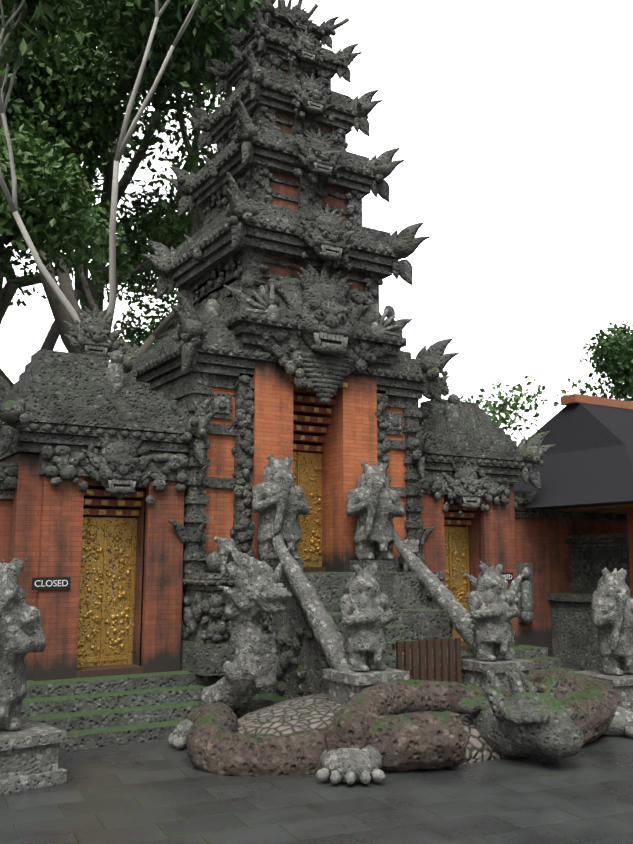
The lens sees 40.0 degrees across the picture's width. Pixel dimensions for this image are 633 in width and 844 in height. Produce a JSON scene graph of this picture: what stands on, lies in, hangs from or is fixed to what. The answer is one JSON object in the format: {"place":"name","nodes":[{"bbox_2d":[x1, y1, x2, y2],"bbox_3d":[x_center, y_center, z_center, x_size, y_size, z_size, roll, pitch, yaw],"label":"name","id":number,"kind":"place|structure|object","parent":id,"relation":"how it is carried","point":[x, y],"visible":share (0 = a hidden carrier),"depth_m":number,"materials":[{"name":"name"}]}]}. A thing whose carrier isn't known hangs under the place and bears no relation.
{"place":"outdoors","nodes":[
{"label":"outdoors","id":0,"kind":"place"},
{"bbox_2d":[0,0,627,751],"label":"gate tower","id":1,"kind":"structure","parent":0,"point":[130,476],"depth_m":12.56,"materials":[{"name":"stone"}]},
{"bbox_2d":[32,577,70,589],"bbox_3d":[-3.228,1.967,10.586,0.460,0.150,0.020,6,-11,-31],"label":"closed sign","id":2,"kind":"object","parent":1,"relation":"attached to","point":[50,583],"visible":1,"depth_m":10.58,"materials":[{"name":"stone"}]},
{"bbox_2d":[206,536,237,573],"bbox_3d":[-1.243,1.750,11.452,0.502,0.484,0.283,-7,-11,38],"label":"statue","id":3,"kind":"object","parent":1,"relation":"on","point":[222,553],"visible":0.75,"depth_m":11.35,"materials":[{"name":"grey stone"}]},
{"bbox_2d":[399,539,419,571],"bbox_3d":[1.393,2.005,13.063,0.300,0.485,0.502,2,-9,-12],"label":"statue","id":4,"kind":"object","parent":1,"relation":"on","point":[412,545],"visible":0.46,"depth_m":12.92,"materials":[{"name":"grey stone"}]},
{"bbox_2d":[502,573,512,581],"bbox_3d":[3.099,2.580,14.452,0.460,0.150,0.020,6,-11,-31],"label":"closed sign","id":5,"kind":"object","parent":1,"relation":"attached to","point":[508,577],"visible":0.35,"depth_m":14.51,"materials":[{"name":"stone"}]},
{"bbox_2d":[0,710,632,843],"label":"ground","id":6,"kind":"structure","parent":0,"point":[159,792],"depth_m":7.22,"materials":[{"name":"stone"}]},
{"bbox_2d":[0,558,66,794],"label":"statue","id":7,"kind":"object","parent":6,"relation":"on","point":[29,751],"visible":1,"depth_m":7.94,"materials":[{"name":"stone"}]},
{"bbox_2d":[0,115,126,306],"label":"forest tree","id":8,"kind":"object","parent":6,"relation":"on","point":[49,188],"visible":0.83,"depth_m":19.96,"materials":[{"name":"plant"}]},
{"bbox_2d":[0,24,138,353],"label":"forest tree","id":9,"kind":"object","parent":6,"relation":"on","point":[36,98],"visible":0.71,"depth_m":26.64,"materials":[{"name":"plant"}]},
{"bbox_2d":[0,35,190,324],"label":"forest tree","id":10,"kind":"object","parent":6,"relation":"on","point":[142,209],"visible":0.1,"depth_m":37.73,"materials":[{"name":"plant"}]},
{"bbox_2d":[6,112,203,352],"bbox_3d":[-5.758,-2.081,28.479,11.071,17.097,10.286,6,-11,-31],"label":"forest tree","id":11,"kind":"object","parent":6,"relation":"on","point":[159,329],"visible":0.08,"depth_m":29.28,"materials":[{"name":"plant"}]},
{"bbox_2d":[0,84,216,389],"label":"forest tree","id":12,"kind":"object","parent":6,"relation":"on","point":[51,339],"visible":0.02,"depth_m":34.36,"materials":[{"name":"plant"}]},
{"bbox_2d":[0,0,244,330],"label":"frangipani tree","id":13,"kind":"object","parent":6,"relation":"on","point":[20,20],"visible":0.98,"depth_m":15.37,"materials":[{"name":"plant"}]},
{"bbox_2d":[35,0,254,311],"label":"forest tree","id":14,"kind":"object","parent":6,"relation":"on","point":[95,22],"visible":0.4,"depth_m":27.20,"materials":[{"name":"plant"}]},
{"bbox_2d":[52,0,348,328],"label":"forest tree","id":15,"kind":"object","parent":6,"relation":"on","point":[184,76],"visible":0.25,"depth_m":26.14,"materials":[{"name":"plant"}]},
{"bbox_2d":[271,526,475,698],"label":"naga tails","id":16,"kind":"object","parent":6,"relation":"on","point":[329,638],"visible":0.56,"depth_m":10.93,"materials":[{"name":"grey stone"}]},
{"bbox_2d":[253,560,534,707],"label":"stairs","id":17,"kind":"structure","parent":6,"relation":"on","point":[303,667],"depth_m":10.94,"materials":[{"name":"stone"}]},
{"bbox_2d":[252,453,309,559],"bbox_3d":[-0.481,1.167,11.847,0.711,1.461,0.805,-2,-9,11],"label":"stair statue","id":18,"kind":"object","parent":17,"relation":"on","point":[279,504],"visible":0.88,"depth_m":11.64,"materials":[{"name":"stone"}]},
{"bbox_2d":[339,563,394,671],"bbox_3d":[0.566,2.170,9.681,0.576,1.179,0.587,-2,-9,9],"label":"stair statue","id":19,"kind":"object","parent":17,"relation":"on","point":[366,612],"visible":1,"depth_m":9.53,"materials":[{"name":"stone"}]},
{"bbox_2d":[346,461,404,559],"bbox_3d":[0.864,1.298,12.670,0.711,1.461,0.805,-4,-10,26],"label":"stair statue","id":20,"kind":"object","parent":17,"relation":"on","point":[374,505],"visible":1,"depth_m":12.49,"materials":[{"name":"stone"}]},
{"bbox_2d":[392,638,461,683],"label":"wooden gate","id":21,"kind":"structure","parent":17,"relation":"on","point":[436,670],"depth_m":10.18,"materials":[{"name":"wood"}]},
{"bbox_2d":[460,559,527,661],"bbox_3d":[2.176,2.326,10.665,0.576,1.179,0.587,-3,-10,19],"label":"stair statue","id":22,"kind":"object","parent":17,"relation":"on","point":[494,610],"visible":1,"depth_m":10.53,"materials":[{"name":"stone"}]},
{"bbox_2d":[168,667,632,784],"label":"turtle sculpture","id":23,"kind":"object","parent":6,"relation":"on","point":[526,719],"visible":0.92,"depth_m":8.76,"materials":[{"name":"stone"}]},
{"bbox_2d":[185,668,622,775],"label":"naga bodies","id":24,"kind":"object","parent":23,"relation":"attached to","point":[420,735],"visible":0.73,"depth_m":8.37,"materials":[{"name":"stone"}]},
{"bbox_2d":[200,544,291,711],"bbox_3d":[-0.844,2.482,10.293,1.021,2.070,1.146,1,-9,-7],"label":"dragon statue","id":25,"kind":"object","parent":24,"relation":"attached to","point":[257,592],"visible":0.94,"depth_m":10.05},
{"bbox_2d":[447,389,527,439],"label":"thin tree","id":26,"kind":"object","parent":6,"relation":"on","point":[489,403],"visible":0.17,"depth_m":50.39,"materials":[{"name":"plant"}]},
{"bbox_2d":[478,373,616,442],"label":"thin tree","id":27,"kind":"object","parent":6,"relation":"on","point":[505,404],"visible":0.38,"depth_m":48.12,"materials":[{"name":"plant"}]},
{"bbox_2d":[509,394,632,670],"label":"pavilion","id":28,"kind":"structure","parent":6,"relation":"on","point":[587,466],"depth_m":15.23,"materials":[{"name":"stone"}]},
{"bbox_2d":[556,533,630,670],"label":"stone wall","id":29,"kind":"structure","parent":6,"relation":"on","point":[591,555],"depth_m":15.30,"materials":[{"name":"grey stone"}]},
{"bbox_2d":[570,568,632,709],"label":"statue","id":30,"kind":"object","parent":6,"relation":"on","point":[612,606],"visible":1,"depth_m":12.26,"materials":[{"name":"stone"}]},
{"bbox_2d":[579,320,632,401],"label":"dark tree","id":31,"kind":"object","parent":6,"relation":"on","point":[615,353],"visible":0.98,"depth_m":46.82,"materials":[{"name":"plant"}]},
{"bbox_2d":[0,0,632,445],"label":"sky","id":32,"kind":"structure","parent":0,"point":[510,122],"materials":[{"name":"white"}]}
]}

